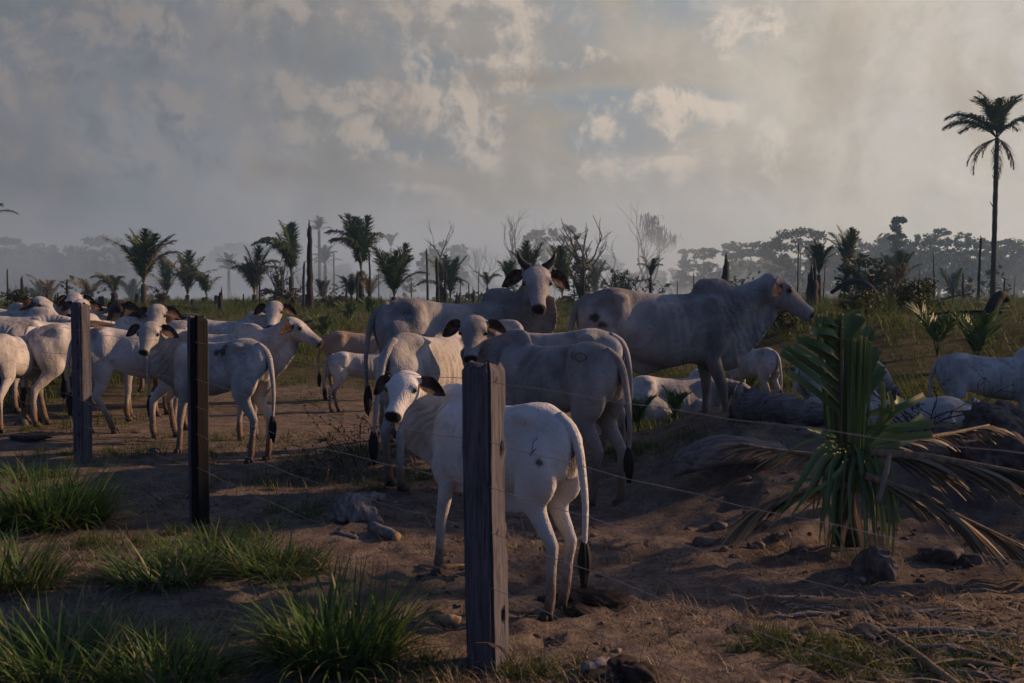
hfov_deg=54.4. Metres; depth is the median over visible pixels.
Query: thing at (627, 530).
fence wire
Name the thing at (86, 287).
palm tree
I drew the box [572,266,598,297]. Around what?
shrub
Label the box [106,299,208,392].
zebu cow
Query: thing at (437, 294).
charred snag
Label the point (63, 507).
grass tussock
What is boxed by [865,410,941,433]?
thorn branch
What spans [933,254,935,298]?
dead pole
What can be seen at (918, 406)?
thorn branch
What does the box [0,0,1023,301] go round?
sky
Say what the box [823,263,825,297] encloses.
dead pole
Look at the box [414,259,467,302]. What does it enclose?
palm tree
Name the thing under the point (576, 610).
cow dung
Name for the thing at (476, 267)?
dead tree
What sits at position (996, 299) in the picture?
burnt snag
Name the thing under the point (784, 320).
shrub
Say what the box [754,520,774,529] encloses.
clay clod
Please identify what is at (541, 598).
cow dung
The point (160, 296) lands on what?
shrub
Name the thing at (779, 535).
clay clod
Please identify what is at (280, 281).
shrub
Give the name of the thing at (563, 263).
palm tree
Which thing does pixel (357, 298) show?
charred snag
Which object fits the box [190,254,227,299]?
forest tree
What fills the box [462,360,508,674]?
fence post
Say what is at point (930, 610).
dry stick
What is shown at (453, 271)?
palm tree
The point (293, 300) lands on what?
burnt stump
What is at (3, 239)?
forest tree
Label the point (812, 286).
charred snag
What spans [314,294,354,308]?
shrub
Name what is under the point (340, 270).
forest tree
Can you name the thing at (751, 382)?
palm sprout
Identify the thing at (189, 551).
grass tussock
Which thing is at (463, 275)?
forest tree
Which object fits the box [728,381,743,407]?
broken knot
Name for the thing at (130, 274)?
forest tree
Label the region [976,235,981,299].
charred snag
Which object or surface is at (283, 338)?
zebu cow
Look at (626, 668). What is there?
rock
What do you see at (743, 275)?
forest tree
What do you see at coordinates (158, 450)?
stone
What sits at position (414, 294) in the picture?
forest tree
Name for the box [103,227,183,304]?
palm tree
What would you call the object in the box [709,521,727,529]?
clay clod
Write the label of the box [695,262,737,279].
forest tree
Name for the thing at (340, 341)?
zebu cow
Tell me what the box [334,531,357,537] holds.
wood sliver
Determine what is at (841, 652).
dry stick
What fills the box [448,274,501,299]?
forest tree
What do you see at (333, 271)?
charred snag
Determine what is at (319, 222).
palm tree
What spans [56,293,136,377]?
zebu cow
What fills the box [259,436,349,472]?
dry bush
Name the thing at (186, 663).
grass tussock
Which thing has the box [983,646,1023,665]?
dry stick
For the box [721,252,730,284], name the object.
charred snag
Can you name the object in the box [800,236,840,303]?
palm tree
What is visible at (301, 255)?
forest tree
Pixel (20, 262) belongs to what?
forest tree
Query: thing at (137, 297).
burnt stump
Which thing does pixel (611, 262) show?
forest tree
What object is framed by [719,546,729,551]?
clay clod
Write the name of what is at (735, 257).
forest tree
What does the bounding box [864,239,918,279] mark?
forest tree
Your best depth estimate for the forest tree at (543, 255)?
203.81 m
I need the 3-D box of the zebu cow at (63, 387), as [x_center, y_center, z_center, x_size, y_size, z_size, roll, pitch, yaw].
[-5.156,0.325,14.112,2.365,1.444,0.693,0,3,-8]
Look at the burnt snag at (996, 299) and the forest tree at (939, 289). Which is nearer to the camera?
the burnt snag at (996, 299)
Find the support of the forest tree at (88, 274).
on the ground at (638, 508)
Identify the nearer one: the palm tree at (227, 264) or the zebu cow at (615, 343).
the zebu cow at (615, 343)
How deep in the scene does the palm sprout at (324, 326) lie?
29.86 m
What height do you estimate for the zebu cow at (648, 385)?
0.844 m
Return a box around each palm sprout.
[306,312,336,335]
[333,300,359,324]
[358,296,380,315]
[624,392,658,431]
[661,384,691,418]
[745,378,758,386]
[904,301,965,355]
[946,305,1008,355]
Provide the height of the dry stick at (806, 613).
0.040 m
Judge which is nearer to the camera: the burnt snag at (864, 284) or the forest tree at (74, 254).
the burnt snag at (864, 284)
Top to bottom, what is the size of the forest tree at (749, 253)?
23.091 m
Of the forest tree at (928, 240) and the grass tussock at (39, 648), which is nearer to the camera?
the grass tussock at (39, 648)
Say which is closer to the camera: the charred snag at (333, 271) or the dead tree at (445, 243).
the dead tree at (445, 243)
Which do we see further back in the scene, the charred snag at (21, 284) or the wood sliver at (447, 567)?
the charred snag at (21, 284)
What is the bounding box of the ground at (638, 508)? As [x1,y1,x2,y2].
[0,300,1023,682]
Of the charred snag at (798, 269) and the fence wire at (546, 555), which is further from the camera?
the charred snag at (798, 269)
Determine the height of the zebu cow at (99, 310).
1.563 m
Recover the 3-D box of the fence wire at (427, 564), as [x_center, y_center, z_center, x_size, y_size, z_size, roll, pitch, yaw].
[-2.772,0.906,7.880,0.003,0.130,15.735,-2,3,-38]
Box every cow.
[0,295,90,383]
[0,296,58,387]
[0,307,70,394]
[0,313,114,412]
[0,326,42,433]
[20,304,182,426]
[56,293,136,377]
[60,314,174,417]
[61,299,166,319]
[66,320,187,433]
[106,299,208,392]
[146,317,323,440]
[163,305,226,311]
[183,301,296,334]
[317,331,377,399]
[363,251,569,442]
[368,331,463,491]
[443,315,633,506]
[498,320,632,459]
[568,273,814,431]
[625,369,750,426]
[727,347,782,398]
[792,359,899,400]
[804,390,979,422]
[928,348,1023,408]
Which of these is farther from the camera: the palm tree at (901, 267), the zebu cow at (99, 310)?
the palm tree at (901, 267)
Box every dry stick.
[775,611,839,617]
[786,605,843,611]
[814,623,875,639]
[822,650,861,656]
[844,610,899,624]
[854,649,890,665]
[879,626,1016,637]
[898,608,976,615]
[911,643,983,656]
[931,657,1003,667]
[947,668,1009,682]
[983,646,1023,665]
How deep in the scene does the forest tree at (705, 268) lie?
233.63 m
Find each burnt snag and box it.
[830,279,880,301]
[932,293,973,302]
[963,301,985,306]
[983,290,1009,316]
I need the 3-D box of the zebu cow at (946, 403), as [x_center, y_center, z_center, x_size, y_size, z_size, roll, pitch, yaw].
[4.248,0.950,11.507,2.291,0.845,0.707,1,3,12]
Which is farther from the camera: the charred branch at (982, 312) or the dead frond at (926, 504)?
the charred branch at (982, 312)
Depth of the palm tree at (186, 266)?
111.24 m
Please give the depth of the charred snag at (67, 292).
77.83 m
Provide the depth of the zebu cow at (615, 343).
9.64 m
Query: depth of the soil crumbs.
5.88 m
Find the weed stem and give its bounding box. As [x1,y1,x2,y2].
[475,641,512,662]
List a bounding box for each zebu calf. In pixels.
[126,321,276,463]
[323,350,379,412]
[373,370,591,621]
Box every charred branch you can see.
[782,358,843,373]
[922,310,1005,315]
[961,312,1011,315]
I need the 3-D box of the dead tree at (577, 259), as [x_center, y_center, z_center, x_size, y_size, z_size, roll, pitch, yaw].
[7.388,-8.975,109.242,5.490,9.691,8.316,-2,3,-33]
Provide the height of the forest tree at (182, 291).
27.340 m
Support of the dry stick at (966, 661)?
on the ground at (638, 508)
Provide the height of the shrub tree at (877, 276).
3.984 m
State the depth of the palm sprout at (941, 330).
20.96 m
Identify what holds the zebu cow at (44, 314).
on the ground at (638, 508)
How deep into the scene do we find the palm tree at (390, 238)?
209.12 m
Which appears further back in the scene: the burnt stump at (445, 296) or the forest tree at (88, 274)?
the forest tree at (88, 274)
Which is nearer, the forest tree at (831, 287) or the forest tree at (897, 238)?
the forest tree at (897, 238)
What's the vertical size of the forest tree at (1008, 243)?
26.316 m
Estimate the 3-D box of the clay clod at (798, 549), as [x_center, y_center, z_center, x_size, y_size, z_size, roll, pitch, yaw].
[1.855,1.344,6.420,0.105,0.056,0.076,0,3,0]
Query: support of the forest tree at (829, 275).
on the ground at (638, 508)
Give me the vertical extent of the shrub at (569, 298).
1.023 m
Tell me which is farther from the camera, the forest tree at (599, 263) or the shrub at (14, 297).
the forest tree at (599, 263)
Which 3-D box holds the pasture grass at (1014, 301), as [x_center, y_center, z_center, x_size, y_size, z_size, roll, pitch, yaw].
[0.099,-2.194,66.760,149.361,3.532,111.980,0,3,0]
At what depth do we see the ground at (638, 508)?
6.67 m
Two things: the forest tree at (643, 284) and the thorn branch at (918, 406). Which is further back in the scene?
the forest tree at (643, 284)
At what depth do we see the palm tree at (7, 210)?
73.34 m
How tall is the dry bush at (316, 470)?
0.281 m
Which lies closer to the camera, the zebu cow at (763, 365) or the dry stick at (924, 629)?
the dry stick at (924, 629)
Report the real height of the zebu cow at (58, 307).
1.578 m
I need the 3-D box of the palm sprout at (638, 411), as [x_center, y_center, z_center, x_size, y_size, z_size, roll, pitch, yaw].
[1.438,0.798,11.262,0.463,0.490,0.375,2,4,42]
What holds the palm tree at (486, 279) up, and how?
on the ground at (638, 508)
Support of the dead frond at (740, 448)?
attached to the cut palm plant
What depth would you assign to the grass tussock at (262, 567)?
6.12 m
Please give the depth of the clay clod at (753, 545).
6.54 m
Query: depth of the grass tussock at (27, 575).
5.86 m
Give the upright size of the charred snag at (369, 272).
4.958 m
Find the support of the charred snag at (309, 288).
on the ground at (638, 508)
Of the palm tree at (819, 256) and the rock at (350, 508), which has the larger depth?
the palm tree at (819, 256)
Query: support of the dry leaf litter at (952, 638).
on the ground at (638, 508)
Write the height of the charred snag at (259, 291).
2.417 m
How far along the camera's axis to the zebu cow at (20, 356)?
12.46 m
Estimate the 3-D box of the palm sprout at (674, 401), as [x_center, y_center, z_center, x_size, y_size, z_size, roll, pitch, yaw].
[1.897,0.723,11.648,0.395,0.446,0.426,-3,4,-45]
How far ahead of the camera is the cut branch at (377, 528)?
6.90 m
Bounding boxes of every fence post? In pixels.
[70,302,91,463]
[187,315,209,525]
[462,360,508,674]
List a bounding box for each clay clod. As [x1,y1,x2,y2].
[683,527,697,530]
[692,536,714,546]
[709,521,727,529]
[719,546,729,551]
[728,553,741,558]
[746,541,764,549]
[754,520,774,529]
[771,532,783,539]
[792,546,807,552]
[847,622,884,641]
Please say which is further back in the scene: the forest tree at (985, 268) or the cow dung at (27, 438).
the forest tree at (985, 268)
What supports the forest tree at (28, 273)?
on the ground at (638, 508)
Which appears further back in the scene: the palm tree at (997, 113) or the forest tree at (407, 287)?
the forest tree at (407, 287)
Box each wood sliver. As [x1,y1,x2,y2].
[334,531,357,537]
[419,564,463,569]
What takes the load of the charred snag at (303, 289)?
on the ground at (638, 508)
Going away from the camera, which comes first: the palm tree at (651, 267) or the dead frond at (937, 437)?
the dead frond at (937, 437)
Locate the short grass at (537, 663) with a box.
[3,417,1023,682]
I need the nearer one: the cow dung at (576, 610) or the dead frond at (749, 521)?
the cow dung at (576, 610)
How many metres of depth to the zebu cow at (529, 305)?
10.91 m
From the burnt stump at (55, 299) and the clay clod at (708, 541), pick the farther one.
the burnt stump at (55, 299)
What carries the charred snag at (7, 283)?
on the ground at (638, 508)
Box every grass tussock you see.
[0,446,167,541]
[0,448,90,484]
[0,511,106,600]
[0,575,204,682]
[54,608,267,682]
[61,514,247,605]
[135,509,295,571]
[195,521,360,588]
[203,535,461,682]
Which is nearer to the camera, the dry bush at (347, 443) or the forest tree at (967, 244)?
the dry bush at (347, 443)
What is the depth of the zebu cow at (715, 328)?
10.63 m
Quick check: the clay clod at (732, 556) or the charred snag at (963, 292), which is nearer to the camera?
the clay clod at (732, 556)
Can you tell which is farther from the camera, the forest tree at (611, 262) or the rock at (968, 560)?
the forest tree at (611, 262)
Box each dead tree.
[428,221,453,285]
[461,241,520,290]
[502,210,553,289]
[593,229,671,290]
[617,202,683,291]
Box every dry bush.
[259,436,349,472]
[263,447,395,484]
[276,391,411,470]
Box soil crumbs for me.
[2,412,1023,682]
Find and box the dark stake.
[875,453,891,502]
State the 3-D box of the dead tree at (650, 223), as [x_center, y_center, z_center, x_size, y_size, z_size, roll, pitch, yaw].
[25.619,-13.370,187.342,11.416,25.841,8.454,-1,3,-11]
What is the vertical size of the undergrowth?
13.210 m
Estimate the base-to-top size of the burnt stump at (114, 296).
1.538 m
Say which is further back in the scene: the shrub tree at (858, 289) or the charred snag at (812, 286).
the shrub tree at (858, 289)
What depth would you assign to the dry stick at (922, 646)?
4.76 m
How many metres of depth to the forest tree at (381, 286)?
297.96 m
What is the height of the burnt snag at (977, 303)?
0.592 m
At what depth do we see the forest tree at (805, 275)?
328.94 m
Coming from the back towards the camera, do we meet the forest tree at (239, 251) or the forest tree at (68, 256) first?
the forest tree at (239, 251)
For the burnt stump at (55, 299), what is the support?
on the ground at (638, 508)
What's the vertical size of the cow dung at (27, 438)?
0.097 m
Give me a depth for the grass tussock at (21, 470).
9.35 m
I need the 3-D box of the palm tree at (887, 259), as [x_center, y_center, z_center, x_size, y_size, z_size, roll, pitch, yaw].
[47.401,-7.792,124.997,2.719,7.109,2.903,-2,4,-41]
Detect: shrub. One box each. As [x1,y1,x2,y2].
[0,283,39,306]
[149,284,169,304]
[253,286,305,302]
[259,261,302,299]
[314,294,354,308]
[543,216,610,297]
[555,295,576,305]
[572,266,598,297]
[594,266,640,289]
[771,310,814,334]
[833,286,890,315]
[878,273,947,311]
[881,280,921,304]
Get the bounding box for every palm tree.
[0,203,18,214]
[24,274,73,296]
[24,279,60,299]
[65,278,105,295]
[89,272,125,292]
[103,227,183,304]
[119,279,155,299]
[148,255,178,299]
[160,249,216,301]
[176,270,221,299]
[214,252,241,298]
[223,245,279,302]
[251,220,303,297]
[303,244,342,296]
[306,215,332,298]
[313,278,334,297]
[324,212,386,302]
[335,270,371,297]
[350,271,386,293]
[370,242,429,300]
[383,232,398,299]
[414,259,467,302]
[433,254,467,300]
[474,270,501,290]
[496,260,518,289]
[499,256,520,290]
[509,239,543,270]
[545,244,591,300]
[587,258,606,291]
[636,255,663,292]
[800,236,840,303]
[825,224,860,295]
[872,250,921,285]
[880,252,898,291]
[939,267,977,295]
[942,90,1023,296]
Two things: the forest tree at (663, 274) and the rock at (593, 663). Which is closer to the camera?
the rock at (593, 663)
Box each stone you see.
[14,419,31,425]
[148,448,160,453]
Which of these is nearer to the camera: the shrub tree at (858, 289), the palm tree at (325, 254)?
the shrub tree at (858, 289)
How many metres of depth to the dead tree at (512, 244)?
188.83 m
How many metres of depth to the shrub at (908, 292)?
29.78 m
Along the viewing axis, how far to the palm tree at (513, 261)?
199.35 m
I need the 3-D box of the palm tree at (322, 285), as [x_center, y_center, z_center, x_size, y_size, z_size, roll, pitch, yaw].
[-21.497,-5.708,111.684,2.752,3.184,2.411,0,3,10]
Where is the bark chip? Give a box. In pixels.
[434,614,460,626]
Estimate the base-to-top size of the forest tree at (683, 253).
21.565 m
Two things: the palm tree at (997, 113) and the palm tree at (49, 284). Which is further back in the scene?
the palm tree at (49, 284)
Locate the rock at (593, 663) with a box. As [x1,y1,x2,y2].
[581,656,609,673]
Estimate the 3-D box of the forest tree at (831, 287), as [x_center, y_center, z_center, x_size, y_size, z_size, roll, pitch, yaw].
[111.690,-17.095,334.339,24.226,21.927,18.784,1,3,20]
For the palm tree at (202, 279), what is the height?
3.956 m
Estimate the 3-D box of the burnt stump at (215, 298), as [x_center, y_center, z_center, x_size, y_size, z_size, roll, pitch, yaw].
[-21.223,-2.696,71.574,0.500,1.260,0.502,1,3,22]
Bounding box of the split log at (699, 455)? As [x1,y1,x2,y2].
[669,435,788,476]
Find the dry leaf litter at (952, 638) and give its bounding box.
[724,585,1023,682]
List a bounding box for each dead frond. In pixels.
[710,442,825,476]
[718,482,847,551]
[864,472,1023,579]
[869,446,1023,513]
[894,424,1014,452]
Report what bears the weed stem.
on the ground at (638, 508)
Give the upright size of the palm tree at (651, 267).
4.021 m
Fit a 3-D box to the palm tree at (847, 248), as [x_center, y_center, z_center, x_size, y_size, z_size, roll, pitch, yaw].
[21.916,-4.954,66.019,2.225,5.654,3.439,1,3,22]
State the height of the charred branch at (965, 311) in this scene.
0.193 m
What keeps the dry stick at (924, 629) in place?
on the ground at (638, 508)
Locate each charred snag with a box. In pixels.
[6,268,8,302]
[20,277,23,296]
[66,280,68,295]
[217,287,223,313]
[259,279,260,303]
[302,261,304,306]
[306,221,313,308]
[333,253,334,294]
[356,270,358,302]
[368,250,371,297]
[426,247,428,300]
[435,256,439,302]
[443,268,446,295]
[582,261,584,295]
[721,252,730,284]
[797,243,798,292]
[806,259,818,306]
[961,273,964,302]
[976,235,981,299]
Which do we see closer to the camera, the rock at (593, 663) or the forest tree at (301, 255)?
the rock at (593, 663)
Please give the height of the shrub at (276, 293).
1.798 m
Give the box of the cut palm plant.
[750,309,933,562]
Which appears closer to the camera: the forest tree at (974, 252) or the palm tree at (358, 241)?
the palm tree at (358, 241)
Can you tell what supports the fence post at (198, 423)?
on the ground at (638, 508)
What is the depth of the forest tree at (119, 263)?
327.71 m
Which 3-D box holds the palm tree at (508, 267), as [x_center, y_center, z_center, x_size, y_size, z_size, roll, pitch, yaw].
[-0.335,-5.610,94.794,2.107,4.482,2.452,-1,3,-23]
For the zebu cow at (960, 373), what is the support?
on the ground at (638, 508)
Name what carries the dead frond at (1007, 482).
attached to the cut palm plant
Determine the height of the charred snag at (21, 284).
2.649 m
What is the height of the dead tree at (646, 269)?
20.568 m
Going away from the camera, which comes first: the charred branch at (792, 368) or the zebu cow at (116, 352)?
the zebu cow at (116, 352)
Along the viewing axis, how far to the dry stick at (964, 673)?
4.46 m
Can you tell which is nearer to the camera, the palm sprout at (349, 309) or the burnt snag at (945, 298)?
the palm sprout at (349, 309)
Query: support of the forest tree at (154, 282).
on the ground at (638, 508)
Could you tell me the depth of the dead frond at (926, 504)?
5.88 m
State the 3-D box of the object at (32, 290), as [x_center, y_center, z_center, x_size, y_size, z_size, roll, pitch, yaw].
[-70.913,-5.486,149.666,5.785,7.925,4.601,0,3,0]
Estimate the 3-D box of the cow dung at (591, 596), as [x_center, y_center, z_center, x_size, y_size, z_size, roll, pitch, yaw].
[0.441,1.432,5.496,0.443,0.161,0.309,0,3,0]
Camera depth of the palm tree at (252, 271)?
94.56 m
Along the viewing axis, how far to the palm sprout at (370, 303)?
43.89 m
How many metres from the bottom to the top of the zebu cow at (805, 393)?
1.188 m
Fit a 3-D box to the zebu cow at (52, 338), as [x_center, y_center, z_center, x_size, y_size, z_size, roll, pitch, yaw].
[-5.475,0.288,13.376,2.026,1.584,0.607,-1,3,-23]
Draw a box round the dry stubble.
[2,414,1023,682]
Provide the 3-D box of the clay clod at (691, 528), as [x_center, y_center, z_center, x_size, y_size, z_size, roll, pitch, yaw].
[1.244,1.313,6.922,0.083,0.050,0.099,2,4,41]
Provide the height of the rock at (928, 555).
0.206 m
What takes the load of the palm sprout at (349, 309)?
on the ground at (638, 508)
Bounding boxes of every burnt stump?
[53,291,58,304]
[98,296,104,306]
[110,292,117,302]
[134,294,140,303]
[214,295,217,305]
[289,298,298,305]
[442,287,447,302]
[454,292,460,303]
[471,289,475,302]
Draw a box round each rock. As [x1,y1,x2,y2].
[332,491,385,524]
[581,656,609,673]
[582,653,661,682]
[851,545,903,581]
[914,545,963,564]
[954,552,983,566]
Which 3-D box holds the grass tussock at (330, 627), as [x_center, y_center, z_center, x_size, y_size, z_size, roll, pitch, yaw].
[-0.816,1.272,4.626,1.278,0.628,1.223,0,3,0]
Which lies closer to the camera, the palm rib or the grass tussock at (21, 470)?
the palm rib
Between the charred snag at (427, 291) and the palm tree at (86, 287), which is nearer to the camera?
the charred snag at (427, 291)
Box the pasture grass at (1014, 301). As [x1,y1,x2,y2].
[0,286,1023,431]
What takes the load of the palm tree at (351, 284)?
on the ground at (638, 508)
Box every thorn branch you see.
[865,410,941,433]
[871,367,1017,432]
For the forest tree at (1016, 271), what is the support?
on the ground at (638, 508)
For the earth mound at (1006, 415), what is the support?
on the ground at (638, 508)
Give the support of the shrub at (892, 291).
on the ground at (638, 508)
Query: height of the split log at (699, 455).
0.319 m
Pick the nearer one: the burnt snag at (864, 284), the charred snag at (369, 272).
the burnt snag at (864, 284)
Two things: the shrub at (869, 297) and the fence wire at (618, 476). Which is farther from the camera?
the shrub at (869, 297)
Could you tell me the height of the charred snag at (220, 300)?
1.853 m
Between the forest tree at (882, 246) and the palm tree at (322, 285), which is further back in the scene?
the forest tree at (882, 246)
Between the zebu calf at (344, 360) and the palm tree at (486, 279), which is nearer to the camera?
the zebu calf at (344, 360)
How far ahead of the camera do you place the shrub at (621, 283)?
117.22 m
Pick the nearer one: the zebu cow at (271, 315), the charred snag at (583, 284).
the zebu cow at (271, 315)
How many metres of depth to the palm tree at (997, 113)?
69.34 m
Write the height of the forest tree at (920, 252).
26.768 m
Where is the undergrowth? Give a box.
[0,265,1012,300]
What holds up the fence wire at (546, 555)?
attached to the fence post at (485, 549)
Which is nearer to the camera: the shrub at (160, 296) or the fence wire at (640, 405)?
the fence wire at (640, 405)
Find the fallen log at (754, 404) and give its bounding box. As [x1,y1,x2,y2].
[728,386,829,425]
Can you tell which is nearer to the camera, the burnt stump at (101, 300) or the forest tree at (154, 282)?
the burnt stump at (101, 300)
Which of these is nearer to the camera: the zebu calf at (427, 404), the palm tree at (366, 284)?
the zebu calf at (427, 404)
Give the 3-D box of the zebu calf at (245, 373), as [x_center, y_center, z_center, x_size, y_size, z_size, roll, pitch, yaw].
[-3.213,0.505,10.501,1.844,1.437,0.669,1,3,15]
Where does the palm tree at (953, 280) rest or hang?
on the ground at (638, 508)
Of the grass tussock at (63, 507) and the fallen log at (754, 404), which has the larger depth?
the fallen log at (754, 404)
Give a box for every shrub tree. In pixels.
[832,252,895,299]
[853,268,895,296]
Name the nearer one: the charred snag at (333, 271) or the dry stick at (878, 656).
the dry stick at (878, 656)
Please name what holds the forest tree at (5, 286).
on the ground at (638, 508)
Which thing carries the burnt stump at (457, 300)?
on the ground at (638, 508)
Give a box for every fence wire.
[1,319,1023,453]
[6,393,712,682]
[7,343,1023,562]
[10,377,912,682]
[11,360,1023,637]
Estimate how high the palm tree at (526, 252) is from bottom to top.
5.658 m
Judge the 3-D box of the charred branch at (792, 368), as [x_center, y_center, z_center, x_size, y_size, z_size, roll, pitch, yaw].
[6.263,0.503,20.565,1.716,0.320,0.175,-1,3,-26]
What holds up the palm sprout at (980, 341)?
on the ground at (638, 508)
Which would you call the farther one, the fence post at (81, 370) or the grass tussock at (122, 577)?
the fence post at (81, 370)
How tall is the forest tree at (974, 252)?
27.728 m
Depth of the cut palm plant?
6.19 m
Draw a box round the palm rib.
[881,627,960,682]
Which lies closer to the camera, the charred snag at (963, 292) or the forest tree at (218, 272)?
the charred snag at (963, 292)
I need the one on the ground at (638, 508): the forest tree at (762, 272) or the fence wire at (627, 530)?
the forest tree at (762, 272)
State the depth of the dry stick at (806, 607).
5.35 m
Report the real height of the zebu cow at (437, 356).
1.423 m
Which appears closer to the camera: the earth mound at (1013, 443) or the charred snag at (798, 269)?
the earth mound at (1013, 443)
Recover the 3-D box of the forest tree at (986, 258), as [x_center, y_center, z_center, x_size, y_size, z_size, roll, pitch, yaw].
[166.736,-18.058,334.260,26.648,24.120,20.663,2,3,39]
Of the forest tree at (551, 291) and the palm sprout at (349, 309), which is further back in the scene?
the forest tree at (551, 291)
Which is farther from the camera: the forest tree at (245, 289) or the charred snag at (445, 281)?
the forest tree at (245, 289)
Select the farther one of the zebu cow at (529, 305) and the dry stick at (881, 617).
the zebu cow at (529, 305)
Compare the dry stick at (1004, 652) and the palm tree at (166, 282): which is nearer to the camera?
the dry stick at (1004, 652)
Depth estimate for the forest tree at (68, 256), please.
339.51 m
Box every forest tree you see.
[0,237,11,300]
[0,237,46,300]
[0,249,54,283]
[0,270,46,291]
[18,243,74,299]
[38,245,87,295]
[55,257,113,299]
[61,241,100,294]
[78,234,134,298]
[94,254,152,299]
[134,264,165,297]
[152,248,208,299]
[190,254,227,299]
[201,243,254,300]
[222,242,302,299]
[264,252,306,296]
[284,262,322,293]
[313,262,354,295]
[340,270,388,299]
[383,272,443,299]
[399,269,416,298]
[413,239,471,292]
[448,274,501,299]
[452,266,469,296]
[517,280,566,296]
[521,225,590,299]
[570,258,609,290]
[586,252,629,290]
[628,271,661,293]
[652,267,692,293]
[670,247,721,287]
[676,248,687,292]
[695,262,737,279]
[721,240,746,286]
[724,240,777,281]
[730,259,791,284]
[753,226,837,296]
[753,253,787,280]
[781,256,835,298]
[819,246,863,295]
[821,268,864,297]
[829,233,909,298]
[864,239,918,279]
[887,215,907,255]
[900,238,942,298]
[907,228,951,296]
[912,249,985,298]
[929,231,977,297]
[942,253,1015,296]
[954,231,990,298]
[963,237,1023,291]
[980,253,1023,295]
[987,245,1023,297]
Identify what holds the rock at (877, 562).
on the ground at (638, 508)
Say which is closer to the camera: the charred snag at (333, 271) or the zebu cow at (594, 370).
the zebu cow at (594, 370)
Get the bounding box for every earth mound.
[942,428,1023,483]
[955,399,1023,437]
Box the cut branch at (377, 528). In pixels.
[367,522,400,540]
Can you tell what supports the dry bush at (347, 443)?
on the ground at (638, 508)
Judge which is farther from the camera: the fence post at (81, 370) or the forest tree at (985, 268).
the forest tree at (985, 268)
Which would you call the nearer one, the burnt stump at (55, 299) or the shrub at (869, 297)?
the shrub at (869, 297)
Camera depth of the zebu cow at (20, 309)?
16.71 m
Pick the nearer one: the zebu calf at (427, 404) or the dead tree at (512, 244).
the zebu calf at (427, 404)
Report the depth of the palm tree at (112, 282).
107.73 m
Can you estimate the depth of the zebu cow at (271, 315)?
15.06 m
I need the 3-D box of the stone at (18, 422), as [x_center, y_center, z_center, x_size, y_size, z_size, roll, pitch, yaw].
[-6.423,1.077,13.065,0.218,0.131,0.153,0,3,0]
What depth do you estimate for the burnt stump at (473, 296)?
89.36 m
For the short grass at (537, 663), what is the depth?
4.91 m
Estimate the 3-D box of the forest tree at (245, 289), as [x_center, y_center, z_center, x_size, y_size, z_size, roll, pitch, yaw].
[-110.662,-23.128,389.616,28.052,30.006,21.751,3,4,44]
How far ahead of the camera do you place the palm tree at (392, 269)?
71.40 m
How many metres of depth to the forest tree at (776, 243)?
233.79 m
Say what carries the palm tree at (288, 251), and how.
on the ground at (638, 508)
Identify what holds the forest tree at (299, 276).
on the ground at (638, 508)
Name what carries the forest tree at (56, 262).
on the ground at (638, 508)
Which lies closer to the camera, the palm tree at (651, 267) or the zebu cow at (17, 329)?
the zebu cow at (17, 329)
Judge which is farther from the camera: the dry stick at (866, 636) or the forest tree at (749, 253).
the forest tree at (749, 253)
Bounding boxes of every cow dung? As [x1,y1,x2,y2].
[8,434,52,441]
[537,591,567,602]
[556,585,630,611]
[563,603,595,617]
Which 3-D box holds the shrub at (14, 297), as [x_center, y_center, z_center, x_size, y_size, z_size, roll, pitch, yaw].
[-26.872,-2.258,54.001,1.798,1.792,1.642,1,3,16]
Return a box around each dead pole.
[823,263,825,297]
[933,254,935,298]

